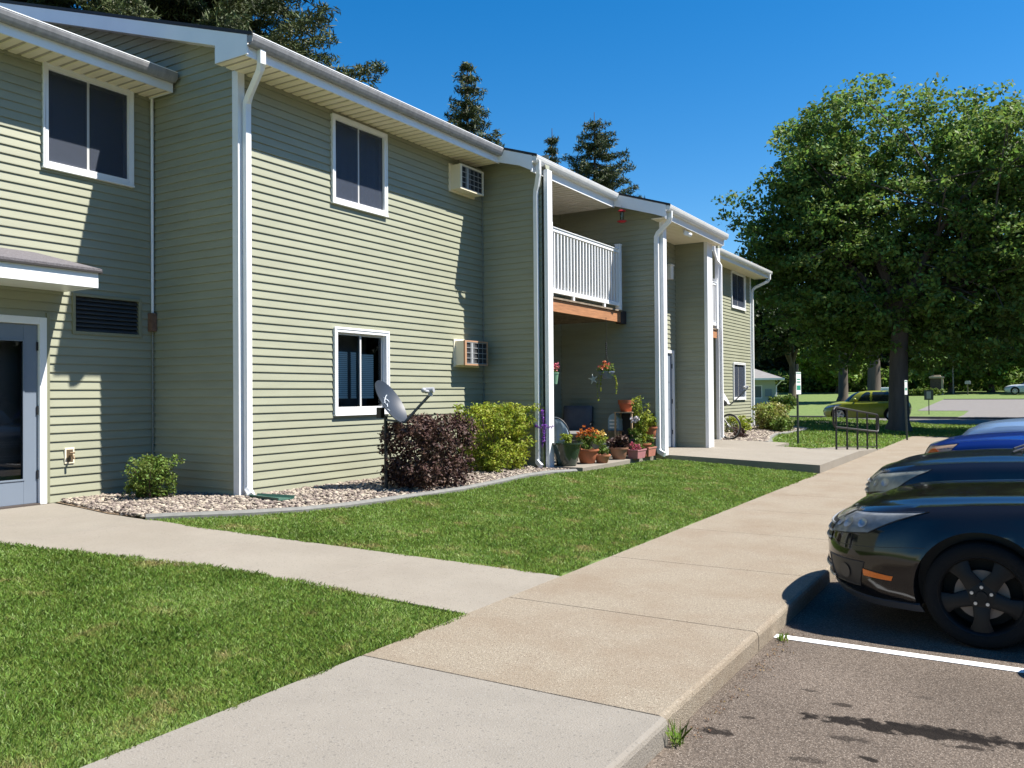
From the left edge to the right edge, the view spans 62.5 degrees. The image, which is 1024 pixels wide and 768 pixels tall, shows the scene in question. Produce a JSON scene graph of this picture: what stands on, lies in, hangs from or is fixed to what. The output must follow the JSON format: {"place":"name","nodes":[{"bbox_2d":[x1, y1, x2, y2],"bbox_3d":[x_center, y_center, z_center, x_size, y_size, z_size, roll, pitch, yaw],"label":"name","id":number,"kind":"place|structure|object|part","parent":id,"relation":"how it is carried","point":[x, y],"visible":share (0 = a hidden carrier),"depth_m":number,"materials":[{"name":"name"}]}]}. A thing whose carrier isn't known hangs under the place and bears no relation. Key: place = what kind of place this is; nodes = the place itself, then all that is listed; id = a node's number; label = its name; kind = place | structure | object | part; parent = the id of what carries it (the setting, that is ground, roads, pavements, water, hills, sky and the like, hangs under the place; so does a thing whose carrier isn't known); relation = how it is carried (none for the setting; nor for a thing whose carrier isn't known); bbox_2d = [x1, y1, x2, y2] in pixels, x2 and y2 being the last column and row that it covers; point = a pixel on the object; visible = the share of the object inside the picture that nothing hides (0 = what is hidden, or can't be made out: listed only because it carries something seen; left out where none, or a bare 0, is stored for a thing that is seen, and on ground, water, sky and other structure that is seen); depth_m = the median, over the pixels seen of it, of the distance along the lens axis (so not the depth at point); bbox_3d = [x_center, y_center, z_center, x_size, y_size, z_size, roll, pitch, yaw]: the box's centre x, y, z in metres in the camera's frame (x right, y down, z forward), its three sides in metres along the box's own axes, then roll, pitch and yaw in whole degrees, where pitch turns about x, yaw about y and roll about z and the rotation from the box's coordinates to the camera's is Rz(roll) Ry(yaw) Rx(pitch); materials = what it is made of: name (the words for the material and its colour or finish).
{"place":"outdoors","nodes":[
{"label":"outdoors","id":0,"kind":"place"},
{"bbox_2d":[80,656,667,767],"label":"sidewalk","id":1,"kind":"structure","parent":0,"point":[363,712],"depth_m":3.78,"materials":[{"name":"grey concrete"}]},
{"bbox_2d":[0,388,1023,767],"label":"ground","id":2,"kind":"structure","parent":0,"point":[814,402],"depth_m":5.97,"materials":[{"name":"green plant"}]},
{"bbox_2d":[9,0,115,9],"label":"spruce tree","id":3,"kind":"object","parent":2,"relation":"on","point":[63,3],"visible":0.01,"depth_m":24.37,"materials":[{"name":"green plant"}]},
{"bbox_2d":[58,502,138,516],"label":"bed soil","id":4,"kind":"structure","parent":2,"relation":"on","point":[92,509],"depth_m":9.36,"materials":[{"name":"brown soil"}]},
{"bbox_2d":[121,453,184,497],"bbox_3d":[-4.359,1.143,10.195,0.706,0.625,0.701,-1,-1,31],"label":"round shrub","id":5,"kind":"object","parent":4,"relation":"on","point":[141,483],"visible":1,"depth_m":10.09,"materials":[{"name":"green plant"}]},
{"bbox_2d":[60,464,568,517],"bbox_3d":[-1.874,1.409,11.751,7.523,0.132,2.949,0,-1,-41],"label":"pebble bed","id":6,"kind":"object","parent":4,"relation":"on","point":[132,505],"visible":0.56,"depth_m":10.11,"materials":[{"name":"beige gravel"}]},
{"bbox_2d":[249,493,294,500],"bbox_3d":[-2.862,1.335,9.989,0.551,0.046,0.260,-1,-1,31],"label":"splash block","id":7,"kind":"object","parent":6,"relation":"on","point":[279,497],"depth_m":9.98,"materials":[{"name":"teal plastic"}]},
{"bbox_2d":[530,409,554,467],"bbox_3d":[0.508,0.928,14.203,0.492,1.026,0.118,-1,-1,31],"label":"purple flower spray","id":8,"kind":"object","parent":6,"relation":"on","point":[543,436],"visible":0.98,"depth_m":14.21,"materials":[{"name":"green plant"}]},
{"bbox_2d":[375,380,434,489],"bbox_3d":[-1.407,0.732,10.964,0.798,1.572,0.573,-1,-1,31],"label":"satellite dish","id":9,"kind":"object","parent":4,"relation":"on","point":[391,402],"visible":0.99,"depth_m":11.08,"materials":[{"name":"grey metal"}]},
{"bbox_2d":[376,411,479,490],"bbox_3d":[-1.172,0.946,11.512,1.182,1.150,1.497,-1,-1,31],"label":"burgundy shrub","id":10,"kind":"object","parent":4,"relation":"on","point":[426,433],"visible":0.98,"depth_m":11.22,"materials":[{"name":"purple plant"}]},
{"bbox_2d":[452,401,544,472],"bbox_3d":[-0.252,0.904,13.781,1.087,1.266,1.514,-1,-1,31],"label":"golden shrub","id":11,"kind":"object","parent":4,"relation":"on","point":[492,452],"visible":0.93,"depth_m":13.51,"materials":[{"name":"green plant"}]},
{"bbox_2d":[724,401,740,438],"bbox_3d":[5.390,0.982,22.861,0.554,1.036,1.703,0,-1,-30],"label":"bicycle","id":12,"kind":"object","parent":4,"relation":"on","point":[729,426],"visible":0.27,"depth_m":22.48,"materials":[{"name":"black metal"}]},
{"bbox_2d":[724,415,752,432],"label":"leafy plant","id":13,"kind":"object","parent":4,"relation":"on","point":[746,426],"visible":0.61,"depth_m":25.29,"materials":[{"name":"green plant"}]},
{"bbox_2d":[731,424,749,436],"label":"red leaf plant","id":14,"kind":"object","parent":4,"relation":"on","point":[741,434],"visible":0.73,"depth_m":23.42,"materials":[{"name":"brown plant"}]},
{"bbox_2d":[721,424,806,440],"bbox_3d":[7.354,1.526,26.831,3.036,0.191,9.960,-1,-1,26],"label":"pebble bed","id":15,"kind":"object","parent":4,"relation":"on","point":[758,434],"visible":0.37,"depth_m":24.66,"materials":[{"name":"beige gravel"}]},
{"bbox_2d":[750,401,790,429],"bbox_3d":[8.594,1.113,27.868,1.098,1.114,2.346,-1,-1,31],"label":"flowering shrub","id":16,"kind":"object","parent":4,"relation":"on","point":[766,414],"visible":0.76,"depth_m":27.25,"materials":[{"name":"green plant"}]},
{"bbox_2d":[770,415,794,431],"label":"daylily clump","id":17,"kind":"object","parent":4,"relation":"on","point":[783,423],"visible":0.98,"depth_m":26.69,"materials":[{"name":"green plant"}]},
{"bbox_2d":[66,0,388,90],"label":"spruce tree","id":18,"kind":"object","parent":2,"relation":"on","point":[235,14],"visible":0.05,"depth_m":22.89,"materials":[{"name":"green plant"}]},
{"bbox_2d":[0,503,559,614],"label":"entrance walk","id":19,"kind":"structure","parent":2,"relation":"on","point":[465,588],"depth_m":7.20,"materials":[{"name":"concrete"}]},
{"bbox_2d":[0,0,771,509],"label":"apartment building","id":20,"kind":"structure","parent":2,"relation":"on","point":[238,262],"depth_m":11.14,"materials":[{"name":"green plastic"}]},
{"bbox_2d":[0,314,46,509],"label":"entrance door","id":21,"kind":"structure","parent":20,"relation":"in","point":[23,339],"depth_m":9.88,"materials":[{"name":"grey metal"}]},
{"bbox_2d":[41,62,134,187],"bbox_3d":[-5.443,-3.185,10.586,0.561,1.420,1.370,-1,-1,31],"label":"window","id":22,"kind":"structure","parent":20,"relation":"in","point":[88,123],"depth_m":10.45,"materials":[{"name":"grey plastic"}]},
{"bbox_2d":[330,113,388,217],"bbox_3d":[-2.264,-3.139,12.268,0.219,1.258,1.190,-1,-1,31],"label":"window","id":23,"kind":"structure","parent":20,"relation":"in","point":[359,152],"depth_m":12.24,"materials":[{"name":"grey glass"}]},
{"bbox_2d":[333,327,389,415],"bbox_3d":[-2.375,-0.181,12.343,0.561,1.405,1.365,-1,-1,31],"label":"window","id":24,"kind":"structure","parent":20,"relation":"in","point":[352,367],"depth_m":12.43,"materials":[{"name":"grey plastic"}]},
{"bbox_2d":[553,363,558,383],"bbox_3d":[0.726,-0.189,14.482,0.184,0.382,0.179,-1,-1,31],"label":"post planter","id":25,"kind":"object","parent":20,"relation":"attached to","point":[556,373],"visible":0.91,"depth_m":14.43,"materials":[{"name":"green plastic"}]},
{"bbox_2d":[589,365,599,383],"bbox_3d":[1.592,-0.266,15.716,0.340,0.530,0.094,0,-1,4],"label":"starfish ornament","id":26,"kind":"object","parent":20,"relation":"hanging from","point":[592,379],"visible":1,"depth_m":15.71,"materials":[{"name":"grey metal"}]},
{"bbox_2d":[596,343,617,400],"bbox_3d":[1.763,-0.461,15.752,0.397,1.560,0.324,0,-1,-30],"label":"hanging basket","id":27,"kind":"object","parent":20,"relation":"hanging from","point":[607,373],"visible":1,"depth_m":15.69,"materials":[{"name":"green"}]},
{"bbox_2d":[617,209,626,222],"bbox_3d":[2.199,-3.397,16.830,0.186,0.350,0.189,-1,-1,31],"label":"hummingbird feeder","id":28,"kind":"object","parent":20,"relation":"hanging from","point":[623,220],"visible":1,"depth_m":16.80,"materials":[{"name":"red plastic"}]},
{"bbox_2d":[667,350,674,446],"bbox_3d":[3.400,0.336,18.890,0.164,2.214,1.070,-1,-1,31],"label":"entrance door","id":29,"kind":"structure","parent":20,"relation":"in","point":[671,371],"depth_m":19.23,"materials":[{"name":"blue metal"}]},
{"bbox_2d":[724,386,748,404],"bbox_3d":[5.993,0.793,23.015,0.890,1.614,0.605,-1,-1,31],"label":"satellite dish","id":30,"kind":"object","parent":20,"relation":"attached to","point":[744,387],"visible":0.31,"depth_m":22.98,"materials":[{"name":"silver metal"}]},
{"bbox_2d":[731,270,745,310],"bbox_3d":[7.486,-3.091,28.184,0.219,1.218,1.570,-1,-1,31],"label":"window","id":31,"kind":"structure","parent":20,"relation":"in","point":[738,281],"depth_m":28.23,"materials":[{"name":"grey glass"}]},
{"bbox_2d":[733,362,745,399],"bbox_3d":[7.550,-0.092,28.125,0.124,1.238,1.370,-1,-1,31],"label":"window","id":32,"kind":"structure","parent":20,"relation":"in","point":[739,381],"depth_m":28.19,"materials":[{"name":"grey plastic"}]},
{"bbox_2d":[442,61,505,146],"bbox_3d":[-1.695,-5.091,31.961,5.836,14.349,6.287,-1,-1,31],"label":"spruce tree","id":33,"kind":"object","parent":2,"relation":"on","point":[466,113],"visible":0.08,"depth_m":31.70,"materials":[{"name":"green plant"}]},
{"bbox_2d":[146,427,808,519],"bbox_3d":[3.662,1.504,19.589,3.052,0.200,26.328,-1,-1,28],"label":"landscape edging","id":34,"kind":"object","parent":2,"relation":"on","point":[202,514],"visible":0.61,"depth_m":9.77,"materials":[{"name":"grey concrete"}]},
{"bbox_2d":[146,458,817,575],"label":"lawn grass","id":35,"kind":"structure","parent":2,"relation":"on","point":[546,498],"depth_m":9.52,"materials":[{"name":"green plant"}]},
{"bbox_2d":[543,135,563,164],"bbox_3d":[1.846,-4.583,37.184,1.816,13.400,1.816,0,-1,-14],"label":"spruce tree","id":36,"kind":"object","parent":2,"relation":"on","point":[552,150],"visible":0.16,"depth_m":37.12,"materials":[{"name":"green plant"}]},
{"bbox_2d":[558,112,644,197],"bbox_3d":[3.910,-5.087,38.284,9.177,14.400,8.916,-1,-1,31],"label":"spruce tree","id":37,"kind":"object","parent":2,"relation":"on","point":[598,145],"visible":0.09,"depth_m":37.76,"materials":[{"name":"green plant"}]},
{"bbox_2d":[554,453,655,471],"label":"patio slab","id":38,"kind":"structure","parent":2,"relation":"on","point":[579,466],"depth_m":15.00,"materials":[{"name":"concrete"}]},
{"bbox_2d":[554,417,575,440],"bbox_3d":[0.851,1.002,15.246,0.574,0.812,0.574,-1,-1,17],"label":"hoop back chair","id":39,"kind":"object","parent":38,"relation":"on","point":[565,424],"visible":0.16,"depth_m":14.96,"materials":[{"name":"black paint"}]},
{"bbox_2d":[554,417,568,441],"bbox_3d":[0.778,0.936,15.007,0.493,0.700,0.068,-1,-1,17],"label":"towel","id":40,"kind":"object","parent":39,"relation":"hanging from","point":[560,427],"visible":0.37,"depth_m":14.97,"materials":[{"name":"fabric"}]},
{"bbox_2d":[552,433,582,465],"bbox_3d":[0.932,1.118,14.456,0.583,0.558,0.583,-1,-1,31],"label":"potted plant","id":41,"kind":"object","parent":38,"relation":"on","point":[566,451],"visible":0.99,"depth_m":14.28,"materials":[{"name":"green plant"}]},
{"bbox_2d":[563,406,593,447],"bbox_3d":[1.312,0.936,17.160,0.644,0.982,0.776,-1,-1,11],"label":"patio chair","id":42,"kind":"object","parent":38,"relation":"on","point":[575,418],"visible":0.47,"depth_m":17.34,"materials":[{"name":"grey"}]},
{"bbox_2d":[575,425,598,463],"bbox_3d":[1.328,1.061,14.894,0.427,0.675,0.414,0,-1,-17],"label":"potted plant","id":43,"kind":"object","parent":38,"relation":"on","point":[587,454],"visible":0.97,"depth_m":14.80,"materials":[{"name":"orange plant"}]},
{"bbox_2d":[592,429,608,453],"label":"potted plant","id":44,"kind":"object","parent":38,"relation":"on","point":[600,436],"visible":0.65,"depth_m":15.93,"materials":[{"name":"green plant"}]},
{"bbox_2d":[596,440,610,462],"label":"potted plant","id":45,"kind":"object","parent":38,"relation":"on","point":[601,457],"visible":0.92,"depth_m":14.90,"materials":[{"name":"green plant"}]},
{"bbox_2d":[602,430,623,452],"bbox_3d":[2.048,1.178,17.032,0.390,0.480,0.360,-1,-1,31],"label":"side table","id":46,"kind":"object","parent":38,"relation":"on","point":[612,431],"visible":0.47,"depth_m":16.92,"materials":[{"name":"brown wood"}]},
{"bbox_2d":[608,413,622,430],"bbox_3d":[2.081,0.762,17.010,0.240,0.348,0.208,-1,-1,31],"label":"birdhouse","id":47,"kind":"object","parent":46,"relation":"on","point":[618,422],"visible":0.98,"depth_m":16.94,"materials":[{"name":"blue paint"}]},
{"bbox_2d":[606,434,629,459],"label":"potted plant","id":48,"kind":"object","parent":38,"relation":"on","point":[619,447],"visible":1,"depth_m":15.67,"materials":[{"name":"orange plant"}]},
{"bbox_2d":[614,412,636,452],"bbox_3d":[2.281,0.984,16.833,0.400,0.860,0.320,-1,-1,31],"label":"wooden crate stand","id":49,"kind":"object","parent":38,"relation":"on","point":[626,422],"visible":0.39,"depth_m":16.95,"materials":[{"name":"beige wood"}]},
{"bbox_2d":[618,400,633,411],"bbox_3d":[2.276,0.436,16.839,0.330,0.234,0.330,-1,-1,31],"label":"empty pot","id":50,"kind":"object","parent":49,"relation":"on","point":[625,405],"visible":0.89,"depth_m":16.73,"materials":[{"name":"orange ceramic"}]},
{"bbox_2d":[627,416,641,448],"bbox_3d":[2.352,0.998,16.184,0.287,0.814,0.260,-1,-1,31],"label":"potted orchid","id":51,"kind":"object","parent":38,"relation":"on","point":[634,432],"visible":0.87,"depth_m":16.14,"materials":[{"name":"green plant"}]},
{"bbox_2d":[627,438,646,458],"bbox_3d":[2.361,1.204,15.951,0.262,0.398,0.454,-1,-1,31],"label":"planter box","id":52,"kind":"object","parent":38,"relation":"on","point":[635,451],"visible":1,"depth_m":15.84,"materials":[{"name":"pink plastic"}]},
{"bbox_2d":[631,395,650,456],"bbox_3d":[2.498,0.811,16.342,0.395,1.190,0.548,-1,-1,6],"label":"tall potted vine","id":53,"kind":"object","parent":38,"relation":"on","point":[640,422],"visible":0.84,"depth_m":16.25,"materials":[{"name":"plant"}]},
{"bbox_2d":[644,434,656,456],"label":"potted plant","id":54,"kind":"object","parent":38,"relation":"on","point":[651,449],"visible":0.57,"depth_m":16.41,"materials":[{"name":"orange ceramic"}]},
{"bbox_2d":[751,286,782,359],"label":"woodland tree","id":55,"kind":"object","parent":2,"relation":"on","point":[759,349],"visible":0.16,"depth_m":82.22,"materials":[{"name":"green plant"}]},
{"bbox_2d":[656,440,879,473],"bbox_3d":[6.016,1.605,19.595,3.690,0.350,7.480,-1,-1,31],"label":"entry stoop","id":56,"kind":"object","parent":2,"relation":"on","point":[769,455],"visible":0.67,"depth_m":17.41,"materials":[{"name":"concrete"}]},
{"bbox_2d":[832,406,878,449],"bbox_3d":[8.311,1.083,20.323,0.044,1.150,2.875,-1,-1,43],"label":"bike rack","id":57,"kind":"object","parent":56,"relation":"on","point":[834,416],"visible":0.9,"depth_m":20.27,"materials":[{"name":"grey metal"}]},
{"bbox_2d":[754,369,784,407],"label":"house","id":58,"kind":"structure","parent":2,"relation":"on","point":[764,386],"depth_m":65.19,"materials":[{"name":"teal"}]},
{"bbox_2d":[755,385,761,397],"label":"window","id":59,"kind":"structure","parent":58,"relation":"in","point":[758,388],"depth_m":65.36,"materials":[{"name":"grey"}]},
{"bbox_2d":[768,394,795,408],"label":"clipped hedge","id":60,"kind":"object","parent":2,"relation":"on","point":[789,398],"visible":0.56,"depth_m":63.78,"materials":[{"name":"green plant"}]},
{"bbox_2d":[751,289,813,397],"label":"woodland tree","id":61,"kind":"object","parent":2,"relation":"on","point":[782,344],"visible":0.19,"depth_m":83.50,"materials":[{"name":"green plant"}]},
{"bbox_2d":[796,364,800,443],"bbox_3d":[7.465,0.627,22.043,0.063,2.300,0.300,-1,-1,41],"label":"parking sign","id":62,"kind":"object","parent":2,"relation":"on","point":[798,383],"visible":0.94,"depth_m":22.03,"materials":[{"name":"grey metal"}]},
{"bbox_2d":[806,281,848,400],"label":"woodland tree","id":63,"kind":"object","parent":2,"relation":"on","point":[843,387],"depth_m":76.24,"materials":[{"name":"brown plant"}]},
{"bbox_2d":[794,340,867,392],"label":"woodland tree","id":64,"kind":"object","parent":2,"relation":"on","point":[821,375],"visible":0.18,"depth_m":97.78,"materials":[{"name":"green plant"}]},
{"bbox_2d":[644,577,1023,767],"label":"parking lot","id":65,"kind":"structure","parent":2,"relation":"on","point":[808,705],"depth_m":4.38,"materials":[{"name":"grey asphalt"}]},
{"bbox_2d":[665,718,692,746],"bbox_3d":[0.758,1.595,3.892,0.153,0.128,0.148,-1,-1,6],"label":"weed","id":66,"kind":"object","parent":65,"relation":"on","point":[677,737],"visible":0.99,"depth_m":3.87,"materials":[{"name":"green plant"}]},
{"bbox_2d":[687,632,804,737],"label":"leaf litter","id":67,"kind":"object","parent":65,"relation":"on","point":[740,685],"visible":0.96,"depth_m":4.61,"materials":[{"name":"brown plant"}]},
{"bbox_2d":[777,632,788,642],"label":"weed","id":68,"kind":"object","parent":65,"relation":"on","point":[780,637],"visible":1,"depth_m":5.49,"materials":[{"name":"green plant"}]},
{"bbox_2d":[774,634,1023,672],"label":"painted stall lines","id":69,"kind":"object","parent":65,"relation":"on","point":[937,658],"visible":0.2,"depth_m":5.17,"materials":[{"name":"white paint"}]},
{"bbox_2d":[827,479,1023,648],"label":"parked car","id":70,"kind":"object","parent":65,"relation":"on","point":[950,554],"visible":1,"depth_m":5.47,"materials":[{"name":"black paint"}]},
{"bbox_2d":[865,444,1023,495],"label":"parked car","id":71,"kind":"object","parent":65,"relation":"on","point":[988,464],"visible":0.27,"depth_m":8.17,"materials":[{"name":"black paint"}]},
{"bbox_2d":[924,431,1023,453],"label":"parked car","id":72,"kind":"object","parent":65,"relation":"on","point":[1011,439],"visible":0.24,"depth_m":10.48,"materials":[{"name":"blue paint"}]},
{"bbox_2d":[962,418,1023,434],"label":"parked car","id":73,"kind":"object","parent":65,"relation":"on","point":[1008,425],"visible":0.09,"depth_m":12.85,"materials":[{"name":"blue metal"}]},
{"bbox_2d":[752,399,975,424],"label":"kerb","id":74,"kind":"structure","parent":2,"relation":"on","point":[923,417],"depth_m":47.88,"materials":[{"name":"grey concrete"}]},
{"bbox_2d":[752,417,978,448],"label":"lawn grass","id":75,"kind":"structure","parent":2,"relation":"on","point":[819,436],"depth_m":28.26,"materials":[{"name":"green plant"}]},
{"bbox_2d":[711,72,1023,431],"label":"maple tree","id":76,"kind":"object","parent":2,"relation":"on","point":[931,281],"visible":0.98,"depth_m":30.76,"materials":[{"name":"green plant"}]},
{"bbox_2d":[881,387,888,390],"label":"white utility cabinet","id":77,"kind":"object","parent":2,"relation":"on","point":[885,388],"visible":0.21,"depth_m":67.91,"materials":[{"name":"grey metal"}]},
{"bbox_2d":[865,230,908,390],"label":"woodland tree","id":78,"kind":"object","parent":2,"relation":"on","point":[874,379],"depth_m":72.92,"materials":[{"name":"brown plant"}]},
{"bbox_2d":[754,346,1022,387],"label":"woods","id":79,"kind":"object","parent":2,"relation":"on","point":[773,362],"visible":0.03,"depth_m":124.85,"materials":[{"name":"green plant"}]},
{"bbox_2d":[757,366,1023,392],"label":"undergrowth","id":80,"kind":"object","parent":2,"relation":"on","point":[808,384],"visible":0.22,"depth_m":99.39,"materials":[{"name":"green plant"}]},
{"bbox_2d":[860,327,922,374],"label":"woodland tree","id":81,"kind":"object","parent":2,"relation":"on","point":[884,362],"depth_m":102.94,"materials":[{"name":"green plant"}]},
{"bbox_2d":[904,379,907,439],"bbox_3d":[11.999,0.829,25.710,0.106,1.951,0.298,-1,-1,31],"label":"parking sign","id":82,"kind":"object","parent":2,"relation":"on","point":[905,387],"visible":0.91,"depth_m":25.69,"materials":[{"name":"grey metal"}]},
{"bbox_2d":[909,387,944,395],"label":"groundcover","id":83,"kind":"object","parent":2,"relation":"on","point":[919,391],"visible":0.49,"depth_m":84.44,"materials":[{"name":"green plant"}]},
{"bbox_2d":[924,390,932,411],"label":"yard sign","id":84,"kind":"object","parent":2,"relation":"on","point":[928,395],"visible":0.88,"depth_m":52.74,"materials":[{"name":"grey"}]},
{"bbox_2d":[929,375,943,394],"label":"stone kiosk","id":85,"kind":"object","parent":2,"relation":"on","point":[936,381],"visible":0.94,"depth_m":85.75,"materials":[{"name":"grey stone"}]},
{"bbox_2d":[952,366,953,393],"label":"utility pole","id":86,"kind":"object","parent":2,"relation":"on","point":[952,381],"visible":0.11,"depth_m":86.15,"materials":[{"name":"grey wood"}]},
{"bbox_2d":[910,338,1004,392],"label":"woodland tree","id":87,"kind":"object","parent":2,"relation":"on","point":[960,378],"visible":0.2,"depth_m":87.27,"materials":[{"name":"green plant"}]},
{"bbox_2d":[975,334,1023,391],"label":"woodland tree","id":88,"kind":"object","parent":2,"relation":"on","point":[992,376],"visible":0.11,"depth_m":87.09,"materials":[{"name":"green plant"}]},
{"bbox_2d":[1003,382,1023,393],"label":"parked car","id":89,"kind":"object","parent":2,"relation":"on","point":[1016,389],"visible":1,"depth_m":80.89,"materials":[{"name":"silver metal"}]},
{"bbox_2d":[1012,317,1023,379],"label":"woodland tree","id":90,"kind":"object","parent":2,"relation":"on","point":[1022,361],"visible":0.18,"depth_m":85.97,"materials":[{"name":"green plant"}]},
{"bbox_2d":[71,0,1023,282],"label":"sky","id":91,"kind":"structure","parent":0,"point":[696,91],"materials":[{"name":"blue"}]},
{"bbox_2d":[642,413,657,436],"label":"potted plant","id":92,"kind":"object","parent":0,"point":[651,429],"visible":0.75,"depth_m":16.67,"materials":[{"name":"green plant"}]},
{"bbox_2d":[363,436,949,738],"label":"sidewalk","id":93,"kind":"structure","parent":0,"point":[685,624],"depth_m":5.76,"materials":[{"name":"beige concrete"}]},
{"bbox_2d":[828,418,1003,423],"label":"driveway","id":94,"kind":"structure","parent":0,"point":[956,421],"depth_m":44.40,"materials":[{"name":"grey asphalt"}]},
{"bbox_2d":[823,390,911,419],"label":"parked car","id":95,"kind":"object","parent":94,"relation":"on","point":[876,402],"visible":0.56,"depth_m":44.56,"materials":[{"name":"yellow paint"}]},
{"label":"side window","id":96,"kind":"part","parent":95,"relation":"part of","materials":[{"name":"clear glass"}]},
{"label":"side window","id":97,"kind":"part","parent":95,"relation":"part of","materials":[{"name":"black glass"}]},
{"bbox_2d":[918,399,1023,410],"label":"street","id":98,"kind":"structure","parent":0,"point":[984,405],"depth_m":62.80,"materials":[{"name":"grey asphalt"}]},
{"bbox_2d":[958,411,1023,418],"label":"street","id":99,"kind":"structure","parent":0,"point":[993,414],"depth_m":49.90,"materials":[{"name":"grey asphalt"}]}
]}

